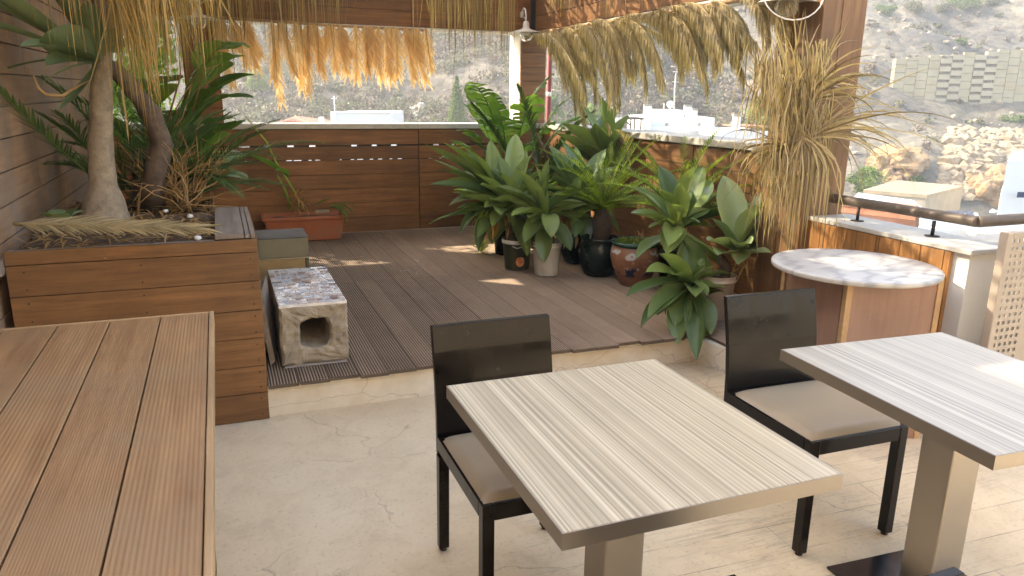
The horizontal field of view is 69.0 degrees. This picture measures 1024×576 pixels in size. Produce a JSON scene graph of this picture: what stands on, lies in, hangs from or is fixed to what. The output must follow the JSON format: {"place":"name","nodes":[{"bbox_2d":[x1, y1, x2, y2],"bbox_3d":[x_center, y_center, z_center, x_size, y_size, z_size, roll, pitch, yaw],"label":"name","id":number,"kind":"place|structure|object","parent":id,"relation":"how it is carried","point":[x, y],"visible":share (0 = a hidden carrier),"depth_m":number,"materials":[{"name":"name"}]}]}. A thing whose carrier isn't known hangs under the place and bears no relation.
{"place":"outdoors","nodes":[
{"label":"outdoors","id":0,"kind":"place"},
{"bbox_2d":[545,46,551,122],"bbox_3d":[0.421,-1.550,8.961,0.061,3.600,0.061,-5,16,-21],"label":"red pole","id":1,"kind":"object","parent":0,"point":[548,88],"visible":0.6,"depth_m":8.73,"materials":[{"name":"metal"}]},
{"bbox_2d":[113,0,1023,215],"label":"hillside","id":2,"kind":"structure","parent":0,"point":[905,43],"depth_m":72.33,"materials":[{"name":"stone"}]},
{"bbox_2d":[113,20,184,122],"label":"shrub","id":3,"kind":"object","parent":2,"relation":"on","point":[159,71],"visible":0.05,"depth_m":6.99,"materials":[{"name":"green plant"}]},
{"bbox_2d":[245,67,268,95],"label":"pine tree","id":4,"kind":"object","parent":2,"relation":"on","point":[259,82],"visible":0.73,"depth_m":69.54,"materials":[{"name":"green plant"}]},
{"bbox_2d":[445,75,467,121],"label":"cypress","id":5,"kind":"object","parent":2,"relation":"on","point":[457,111],"visible":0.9,"depth_m":54.29,"materials":[{"name":"green plant"}]},
{"bbox_2d":[113,1,1014,154],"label":"hill rocks","id":6,"kind":"object","parent":2,"relation":"on","point":[875,57],"visible":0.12,"depth_m":71.69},
{"bbox_2d":[113,0,1023,161],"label":"hill scrub","id":7,"kind":"object","parent":2,"relation":"on","point":[396,100],"visible":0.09,"depth_m":69.87,"materials":[{"name":"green plant"}]},
{"bbox_2d":[845,163,891,193],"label":"tree","id":8,"kind":"object","parent":2,"relation":"on","point":[868,174],"visible":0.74,"depth_m":46.39,"materials":[{"name":"green plant"}]},
{"bbox_2d":[865,153,894,173],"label":"boulder","id":9,"kind":"object","parent":2,"relation":"on","point":[873,160],"visible":0.39,"depth_m":54.28,"materials":[{"name":"stone"}]},
{"bbox_2d":[870,143,929,175],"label":"boulder","id":10,"kind":"object","parent":2,"relation":"on","point":[920,158],"visible":0.52,"depth_m":53.91,"materials":[{"name":"stone"}]},
{"bbox_2d":[889,49,1023,103],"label":"retaining wall","id":11,"kind":"structure","parent":2,"relation":"on","point":[964,77],"depth_m":68.18,"materials":[{"name":"stone"}]},
{"bbox_2d":[936,125,1023,200],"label":"rubble slope","id":12,"kind":"structure","parent":2,"relation":"on","point":[975,151],"depth_m":56.14,"materials":[{"name":"stone"}]},
{"bbox_2d":[967,163,1005,208],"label":"boulder","id":13,"kind":"object","parent":2,"relation":"on","point":[987,185],"visible":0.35,"depth_m":52.66,"materials":[{"name":"stone"}]},
{"bbox_2d":[206,361,1023,575],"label":"terrace floor","id":14,"kind":"structure","parent":0,"point":[346,491],"depth_m":2.82,"materials":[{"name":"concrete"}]},
{"bbox_2d":[0,0,91,328],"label":"building wall","id":15,"kind":"structure","parent":14,"relation":"on","point":[32,187],"depth_m":3.87,"materials":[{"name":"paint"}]},
{"bbox_2d":[0,311,216,575],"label":"plank table","id":16,"kind":"object","parent":14,"relation":"on","point":[107,455],"visible":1,"depth_m":1.48,"materials":[{"name":"wood"}]},
{"bbox_2d":[0,191,269,425],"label":"timber planter","id":17,"kind":"object","parent":14,"relation":"on","point":[218,274],"visible":0.52,"depth_m":3.35,"materials":[{"name":"brown wood"}]},
{"bbox_2d":[0,0,173,218],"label":"tree agave","id":18,"kind":"object","parent":17,"relation":"on","point":[155,168],"visible":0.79,"depth_m":3.52,"materials":[{"name":"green plant"}]},
{"bbox_2d":[9,198,216,258],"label":"leaf litter","id":19,"kind":"object","parent":17,"relation":"on","point":[141,217],"visible":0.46,"depth_m":3.50,"materials":[{"name":"plant"}]},
{"bbox_2d":[13,215,224,236],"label":"fallen frond","id":20,"kind":"object","parent":17,"relation":"on","point":[66,224],"visible":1,"depth_m":3.14,"materials":[{"name":"plant"}]},
{"bbox_2d":[0,0,255,233],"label":"ponytail palm","id":21,"kind":"object","parent":17,"relation":"in","point":[104,196],"visible":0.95,"depth_m":3.59,"materials":[{"name":"beige plant"}]},
{"bbox_2d":[0,64,324,212],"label":"feather palm","id":22,"kind":"object","parent":17,"relation":"in","point":[189,138],"visible":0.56,"depth_m":4.45,"materials":[{"name":"green plant"}]},
{"bbox_2d":[88,40,254,196],"bbox_3d":[-2.436,-0.943,5.334,1.240,1.617,2.241,-5,16,-21],"label":"giant strelitzia","id":23,"kind":"object","parent":17,"relation":"in","point":[211,137],"visible":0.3,"depth_m":5.50,"materials":[{"name":"green plant"}]},
{"bbox_2d":[117,43,254,218],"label":"dry twigs","id":24,"kind":"object","parent":17,"relation":"on","point":[180,196],"visible":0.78,"depth_m":4.28,"materials":[{"name":"brown plant"}]},
{"bbox_2d":[171,138,245,198],"bbox_3d":[-1.792,-0.693,4.322,0.478,0.367,0.392,-5,16,-21],"label":"arching palm","id":25,"kind":"object","parent":17,"relation":"on","point":[224,181],"visible":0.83,"depth_m":4.34,"materials":[{"name":"green plant"}]},
{"bbox_2d":[430,314,551,575],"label":"dining chair","id":26,"kind":"object","parent":14,"relation":"on","point":[463,352],"visible":0.46,"depth_m":2.50,"materials":[{"name":"brown paint"}]},
{"bbox_2d":[267,226,725,415],"bbox_3d":[-0.810,0.083,5.865,4.400,0.354,4.580,-5,16,-21],"label":"terrace step","id":27,"kind":"object","parent":14,"relation":"on","point":[351,392],"visible":0.02,"depth_m":3.90,"materials":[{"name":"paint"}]},
{"bbox_2d":[113,122,541,232],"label":"wall","id":28,"kind":"structure","parent":27,"relation":"on","point":[380,186],"depth_m":7.39,"materials":[{"name":"brown wood"}]},
{"bbox_2d":[180,20,223,123],"bbox_3d":[-2.828,-1.967,6.810,0.300,0.898,0.300,-5,16,-21],"label":"pergola post","id":29,"kind":"object","parent":28,"relation":"on","point":[215,107],"visible":0.29,"depth_m":6.63,"materials":[{"name":"wood"}]},
{"bbox_2d":[509,34,545,122],"bbox_3d":[0.162,-2.221,7.947,0.282,0.898,0.320,-5,16,-21],"label":"pergola post","id":30,"kind":"object","parent":28,"relation":"on","point":[527,65],"visible":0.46,"depth_m":7.80,"materials":[{"name":"paint"}]},
{"bbox_2d":[265,226,736,389],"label":"deck","id":31,"kind":"structure","parent":27,"relation":"on","point":[395,310],"depth_m":5.12,"materials":[{"name":"wood"}]},
{"bbox_2d":[260,275,277,365],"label":"broken boards","id":32,"kind":"object","parent":31,"relation":"on","point":[271,344],"visible":0.71,"depth_m":3.85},
{"bbox_2d":[255,228,308,294],"bbox_3d":[-1.479,-0.104,4.770,0.334,0.494,0.328,-5,16,-21],"label":"metal trough","id":33,"kind":"object","parent":31,"relation":"on","point":[279,249],"visible":0.35,"depth_m":4.60,"materials":[{"name":"metal"}]},
{"bbox_2d":[223,117,355,240],"bbox_3d":[-2.046,-1.002,6.901,1.159,1.143,0.467,-5,16,-21],"label":"window box","id":34,"kind":"object","parent":31,"relation":"on","point":[325,224],"visible":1,"depth_m":7.00,"materials":[{"name":"ceramic"}]},
{"bbox_2d":[268,266,348,368],"bbox_3d":[-1.152,0.138,4.172,0.348,0.335,0.832,-5,16,-21],"label":"mosaic block","id":35,"kind":"object","parent":31,"relation":"on","point":[309,307],"depth_m":3.86,"materials":[{"name":"stone"}]},
{"bbox_2d":[425,134,550,270],"bbox_3d":[-0.192,-0.663,5.904,1.042,1.041,0.856,-11,19,-39],"label":"potted agave","id":36,"kind":"object","parent":31,"relation":"on","point":[479,179],"visible":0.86,"depth_m":5.81,"materials":[{"name":"plant"}]},
{"bbox_2d":[428,151,557,254],"bbox_3d":[-0.034,-0.784,6.658,1.426,0.899,1.382,-5,16,-21],"label":"potted palm","id":37,"kind":"object","parent":31,"relation":"on","point":[498,244],"visible":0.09,"depth_m":6.52,"materials":[{"name":"green plant"}]},
{"bbox_2d":[443,73,580,168],"bbox_3d":[0.004,-1.188,6.894,1.276,1.562,0.980,3,15,10],"label":"potted strelitzia","id":38,"kind":"object","parent":31,"relation":"on","point":[494,114],"visible":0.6,"depth_m":6.76,"materials":[{"name":"green plant"}]},
{"bbox_2d":[460,82,595,194],"bbox_3d":[0.257,-1.117,6.815,1.709,1.471,0.850,-5,16,-21],"label":"potted palm","id":39,"kind":"object","parent":31,"relation":"on","point":[501,140],"visible":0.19,"depth_m":6.64,"materials":[{"name":"green plant"}]},
{"bbox_2d":[496,159,592,276],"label":"potted agave","id":40,"kind":"object","parent":31,"relation":"on","point":[543,226],"visible":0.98,"depth_m":5.66,"materials":[{"name":"green plant"}]},
{"bbox_2d":[548,138,619,263],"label":"potted agave","id":41,"kind":"object","parent":31,"relation":"on","point":[577,229],"visible":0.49,"depth_m":5.93,"materials":[{"name":"plant"}]},
{"bbox_2d":[556,97,649,217],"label":"potted agave","id":42,"kind":"object","parent":31,"relation":"on","point":[588,144],"visible":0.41,"depth_m":6.37,"materials":[{"name":"plant"}]},
{"bbox_2d":[536,136,683,276],"bbox_3d":[0.706,-0.649,5.793,1.292,1.093,1.140,6,15,18],"label":"potted cycad","id":43,"kind":"object","parent":31,"relation":"on","point":[594,255],"visible":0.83,"depth_m":5.73,"materials":[{"name":"plant"}]},
{"bbox_2d":[610,230,660,286],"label":"potted succulents","id":44,"kind":"object","parent":31,"relation":"on","point":[629,268],"visible":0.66,"depth_m":5.43,"materials":[{"name":"ceramic"}]},
{"bbox_2d":[598,129,751,286],"bbox_3d":[1.216,-0.564,5.369,1.148,1.155,1.246,5,15,14],"label":"potted cycad","id":45,"kind":"object","parent":31,"relation":"on","point":[660,247],"visible":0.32,"depth_m":5.33,"materials":[{"name":"plant"}]},
{"bbox_2d":[626,165,730,359],"bbox_3d":[1.065,-0.249,4.702,0.687,1.059,1.183,4,15,10],"label":"potted agave","id":46,"kind":"object","parent":31,"relation":"on","point":[685,301],"visible":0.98,"depth_m":4.53,"materials":[{"name":"green plant"}]},
{"bbox_2d":[700,175,770,320],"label":"potted agave","id":47,"kind":"object","parent":31,"relation":"on","point":[734,211],"visible":0.77,"depth_m":4.65,"materials":[{"name":"plant"}]},
{"bbox_2d":[540,123,765,293],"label":"wall","id":48,"kind":"structure","parent":27,"relation":"on","point":[663,151],"depth_m":5.80,"materials":[{"name":"brown wood"}]},
{"bbox_2d":[446,359,842,575],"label":"square table","id":49,"kind":"object","parent":14,"relation":"on","point":[607,466],"visible":1,"depth_m":1.77,"materials":[{"name":"laminate"}]},
{"bbox_2d":[752,0,867,292],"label":"pergola post","id":50,"kind":"object","parent":14,"relation":"on","point":[829,15],"visible":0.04,"depth_m":4.22,"materials":[{"name":"wood"}]},
{"bbox_2d":[531,0,748,32],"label":"pergola beam","id":51,"kind":"structure","parent":50,"relation":"attached to","point":[578,11],"depth_m":6.58,"materials":[{"name":"brown wood"}]},
{"bbox_2d":[90,0,530,34],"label":"pergola beam","id":52,"kind":"structure","parent":51,"relation":"attached to","point":[390,13],"depth_m":7.12,"materials":[{"name":"brown wood"}]},
{"bbox_2d":[209,15,424,31],"bbox_3d":[-1.757,-2.440,6.893,1.950,0.061,0.031,-5,16,-21],"label":"cane batten","id":53,"kind":"object","parent":52,"relation":"attached to","point":[335,25],"visible":0.64,"depth_m":6.86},
{"bbox_2d":[213,20,244,60],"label":"hanging frond","id":54,"kind":"object","parent":53,"relation":"hanging from","point":[225,37],"visible":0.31,"depth_m":6.61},
{"bbox_2d":[212,20,254,93],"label":"hanging frond","id":55,"kind":"object","parent":53,"relation":"hanging from","point":[230,71],"visible":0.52,"depth_m":6.70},
{"bbox_2d":[239,20,267,78],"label":"hanging frond","id":56,"kind":"object","parent":53,"relation":"hanging from","point":[257,53],"visible":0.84,"depth_m":6.71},
{"bbox_2d":[264,22,287,112],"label":"hanging frond","id":57,"kind":"object","parent":53,"relation":"hanging from","point":[275,79],"visible":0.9,"depth_m":6.78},
{"bbox_2d":[277,22,311,82],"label":"hanging frond","id":58,"kind":"object","parent":53,"relation":"hanging from","point":[286,42],"visible":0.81,"depth_m":6.78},
{"bbox_2d":[288,22,315,98],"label":"hanging frond","id":59,"kind":"object","parent":53,"relation":"hanging from","point":[302,73],"visible":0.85,"depth_m":6.82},
{"bbox_2d":[303,23,329,100],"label":"hanging frond","id":60,"kind":"object","parent":53,"relation":"hanging from","point":[310,76],"visible":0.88,"depth_m":6.88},
{"bbox_2d":[310,24,329,78],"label":"hanging frond","id":61,"kind":"object","parent":53,"relation":"hanging from","point":[320,57],"visible":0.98,"depth_m":6.90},
{"bbox_2d":[324,24,343,79],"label":"hanging frond","id":62,"kind":"object","parent":53,"relation":"hanging from","point":[335,52],"visible":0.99,"depth_m":6.93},
{"bbox_2d":[337,25,357,82],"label":"hanging frond","id":63,"kind":"object","parent":53,"relation":"hanging from","point":[347,48],"visible":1,"depth_m":6.98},
{"bbox_2d":[349,25,376,87],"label":"hanging frond","id":64,"kind":"object","parent":53,"relation":"hanging from","point":[356,62],"visible":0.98,"depth_m":7.03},
{"bbox_2d":[360,26,384,82],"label":"hanging frond","id":65,"kind":"object","parent":53,"relation":"hanging from","point":[364,32],"visible":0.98,"depth_m":7.06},
{"bbox_2d":[359,26,387,90],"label":"hanging frond","id":66,"kind":"object","parent":53,"relation":"hanging from","point":[377,55],"visible":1,"depth_m":7.07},
{"bbox_2d":[379,26,398,90],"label":"hanging frond","id":67,"kind":"object","parent":53,"relation":"hanging from","point":[389,70],"visible":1,"depth_m":7.12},
{"bbox_2d":[391,27,414,85],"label":"hanging frond","id":68,"kind":"object","parent":53,"relation":"hanging from","point":[398,51],"visible":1,"depth_m":7.13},
{"bbox_2d":[401,27,428,88],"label":"hanging frond","id":69,"kind":"object","parent":53,"relation":"hanging from","point":[411,64],"visible":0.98,"depth_m":7.18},
{"bbox_2d":[410,27,436,91],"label":"hanging frond","id":70,"kind":"object","parent":53,"relation":"hanging from","point":[421,62],"visible":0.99,"depth_m":7.23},
{"bbox_2d":[510,7,540,41],"bbox_3d":[0.135,-2.622,7.403,0.329,0.337,0.320,10,17,32],"label":"wall lamp","id":71,"kind":"object","parent":52,"relation":"attached to","point":[525,32],"visible":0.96,"depth_m":7.38,"materials":[{"name":"white plastic"}]},
{"bbox_2d":[169,0,657,91],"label":"thatch roof","id":72,"kind":"structure","parent":51,"relation":"on","point":[500,20],"depth_m":6.44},
{"bbox_2d":[535,0,745,33],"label":"cane batten","id":73,"kind":"object","parent":51,"relation":"attached to","point":[723,1],"visible":0.21,"depth_m":5.60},
{"bbox_2d":[539,30,594,124],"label":"arching frond","id":74,"kind":"object","parent":73,"relation":"hanging from","point":[559,64],"visible":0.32,"depth_m":6.78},
{"bbox_2d":[529,31,611,136],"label":"arching frond","id":75,"kind":"object","parent":73,"relation":"hanging from","point":[563,53],"visible":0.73,"depth_m":6.57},
{"bbox_2d":[552,28,609,113],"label":"arching frond","id":76,"kind":"object","parent":73,"relation":"hanging from","point":[566,43],"visible":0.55,"depth_m":6.62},
{"bbox_2d":[560,28,603,112],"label":"arching frond","id":77,"kind":"object","parent":73,"relation":"hanging from","point":[586,56],"visible":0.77,"depth_m":6.46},
{"bbox_2d":[569,23,636,116],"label":"arching frond","id":78,"kind":"object","parent":73,"relation":"hanging from","point":[588,35],"visible":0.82,"depth_m":6.04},
{"bbox_2d":[590,19,661,117],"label":"arching frond","id":79,"kind":"object","parent":73,"relation":"hanging from","point":[618,59],"visible":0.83,"depth_m":5.86,"materials":[{"name":"plant"}]},
{"bbox_2d":[603,19,651,89],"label":"arching frond","id":80,"kind":"object","parent":73,"relation":"hanging from","point":[625,45],"visible":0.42,"depth_m":5.77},
{"bbox_2d":[614,13,686,101],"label":"arching frond","id":81,"kind":"object","parent":73,"relation":"hanging from","point":[656,60],"visible":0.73,"depth_m":5.52,"materials":[{"name":"plant"}]},
{"bbox_2d":[640,12,710,85],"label":"arching frond","id":82,"kind":"object","parent":73,"relation":"hanging from","point":[679,60],"visible":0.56,"depth_m":5.18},
{"bbox_2d":[651,5,744,84],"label":"arching frond","id":83,"kind":"object","parent":73,"relation":"hanging from","point":[676,24],"visible":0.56,"depth_m":4.97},
{"bbox_2d":[662,2,747,106],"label":"arching frond","id":84,"kind":"object","parent":73,"relation":"hanging from","point":[694,46],"visible":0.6,"depth_m":4.89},
{"bbox_2d":[678,3,745,84],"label":"arching frond","id":85,"kind":"object","parent":73,"relation":"hanging from","point":[714,66],"visible":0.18,"depth_m":4.71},
{"bbox_2d":[684,1,759,79],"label":"arching frond","id":86,"kind":"object","parent":73,"relation":"hanging from","point":[724,12],"visible":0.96,"depth_m":4.62,"materials":[{"name":"plant"}]},
{"bbox_2d":[739,0,798,60],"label":"arching frond","id":87,"kind":"object","parent":73,"relation":"hanging from","point":[764,15],"visible":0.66,"depth_m":4.27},
{"bbox_2d":[731,47,821,162],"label":"dried fan leaf","id":88,"kind":"object","parent":50,"relation":"attached to","point":[774,103],"visible":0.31,"depth_m":4.03,"materials":[{"name":"plant"}]},
{"bbox_2d":[757,0,823,20],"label":"wall lamp","id":89,"kind":"object","parent":50,"relation":"attached to","point":[780,4],"visible":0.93,"depth_m":4.08,"materials":[{"name":"white plastic"}]},
{"bbox_2d":[746,10,847,163],"bbox_3d":[1.509,-1.062,3.999,0.512,0.861,0.350,2,15,5],"label":"dried fan leaf","id":90,"kind":"object","parent":50,"relation":"attached to","point":[797,74],"visible":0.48,"depth_m":3.97,"materials":[{"name":"plant"}]},
{"bbox_2d":[718,36,892,260],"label":"straw ribbons","id":91,"kind":"object","parent":50,"relation":"hanging from","point":[769,67],"visible":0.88,"depth_m":3.91,"materials":[{"name":"beige plant"}]},
{"bbox_2d":[718,126,789,234],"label":"dried fan leaf","id":92,"kind":"object","parent":91,"relation":"hanging from","point":[756,161],"visible":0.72,"depth_m":4.10,"materials":[{"name":"plant"}]},
{"bbox_2d":[755,114,844,251],"bbox_3d":[1.593,-0.493,4.084,0.487,0.909,0.264,6,15,19],"label":"dried fan leaf","id":93,"kind":"object","parent":91,"relation":"hanging from","point":[809,156],"visible":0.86,"depth_m":4.01,"materials":[{"name":"plant"}]},
{"bbox_2d":[752,12,897,121],"bbox_3d":[1.627,-1.164,3.946,0.756,0.594,0.710,0,15,-2],"label":"dried fan leaf","id":94,"kind":"object","parent":50,"relation":"attached to","point":[830,84],"visible":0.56,"depth_m":3.93,"materials":[{"name":"plant"}]},
{"bbox_2d":[782,64,966,211],"bbox_3d":[2.003,-0.807,4.140,0.872,0.837,0.653,8,16,26],"label":"dried fan leaf","id":95,"kind":"object","parent":50,"relation":"attached to","point":[839,124],"visible":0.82,"depth_m":3.98,"materials":[{"name":"plant"}]},
{"bbox_2d":[724,288,908,555],"bbox_3d":[1.107,0.469,2.816,0.425,0.805,0.551,-5,15,-20],"label":"dining chair","id":96,"kind":"object","parent":14,"relation":"on","point":[766,386],"visible":0.83,"depth_m":2.83,"materials":[{"name":"brown paint"}]},
{"bbox_2d":[771,248,944,438],"bbox_3d":[1.600,0.275,3.595,0.740,0.801,0.740,-5,16,-21],"label":"marble table","id":97,"kind":"object","parent":14,"relation":"on","point":[862,295],"visible":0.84,"depth_m":3.35,"materials":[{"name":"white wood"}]},
{"bbox_2d":[780,332,1023,575],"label":"square table","id":98,"kind":"object","parent":14,"relation":"on","point":[957,403],"visible":1,"depth_m":2.27,"materials":[{"name":"grey laminate"}]},
{"bbox_2d":[805,214,1023,356],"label":"wall","id":99,"kind":"structure","parent":14,"relation":"on","point":[965,264],"depth_m":3.57,"materials":[{"name":"paint"}]},
{"bbox_2d":[829,194,1023,236],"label":"handrail","id":100,"kind":"object","parent":99,"relation":"on","point":[957,218],"visible":0.95,"depth_m":3.70,"materials":[{"name":"brown metal"}]},
{"bbox_2d":[980,230,1023,360],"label":"perforated panel","id":101,"kind":"object","parent":14,"relation":"on","point":[997,288],"visible":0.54,"depth_m":3.29,"materials":[{"name":"metal"}]},
{"label":"ground","id":102,"kind":"structure","parent":0,"visible":0},
{"bbox_2d":[279,115,330,160],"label":"tiled house","id":103,"kind":"structure","parent":102,"relation":"on","point":[294,118],"depth_m":47.59,"materials":[{"name":"paint"}]},
{"bbox_2d":[330,96,403,159],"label":"white house","id":104,"kind":"structure","parent":102,"relation":"on","point":[366,116],"depth_m":44.65,"materials":[{"name":"paint"}]},
{"bbox_2d":[627,66,714,133],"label":"white house","id":105,"kind":"structure","parent":102,"relation":"on","point":[687,120],"depth_m":45.87,"materials":[{"name":"paint"}]},
{"bbox_2d":[697,114,767,139],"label":"white house","id":106,"kind":"structure","parent":102,"relation":"on","point":[720,132],"depth_m":42.64,"materials":[{"name":"paint"}]},
{"bbox_2d":[841,200,919,226],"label":"tiled house","id":107,"kind":"structure","parent":102,"relation":"on","point":[893,217],"depth_m":12.68,"materials":[{"name":"tile"}]},
{"bbox_2d":[854,193,920,206],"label":"pale flat roof","id":108,"kind":"structure","parent":102,"relation":"on","point":[878,197],"depth_m":26.75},
{"bbox_2d":[863,180,963,212],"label":"concrete shed","id":109,"kind":"structure","parent":102,"relation":"on","point":[945,197],"depth_m":37.24,"materials":[{"name":"concrete"}]},
{"bbox_2d":[918,218,1023,235],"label":"white house","id":110,"kind":"structure","parent":102,"relation":"on","point":[954,229],"depth_m":18.21,"materials":[{"name":"paint"}]},
{"bbox_2d":[997,151,1023,214],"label":"white house","id":111,"kind":"structure","parent":102,"relation":"on","point":[1011,200],"depth_m":33.34,"materials":[{"name":"paint"}]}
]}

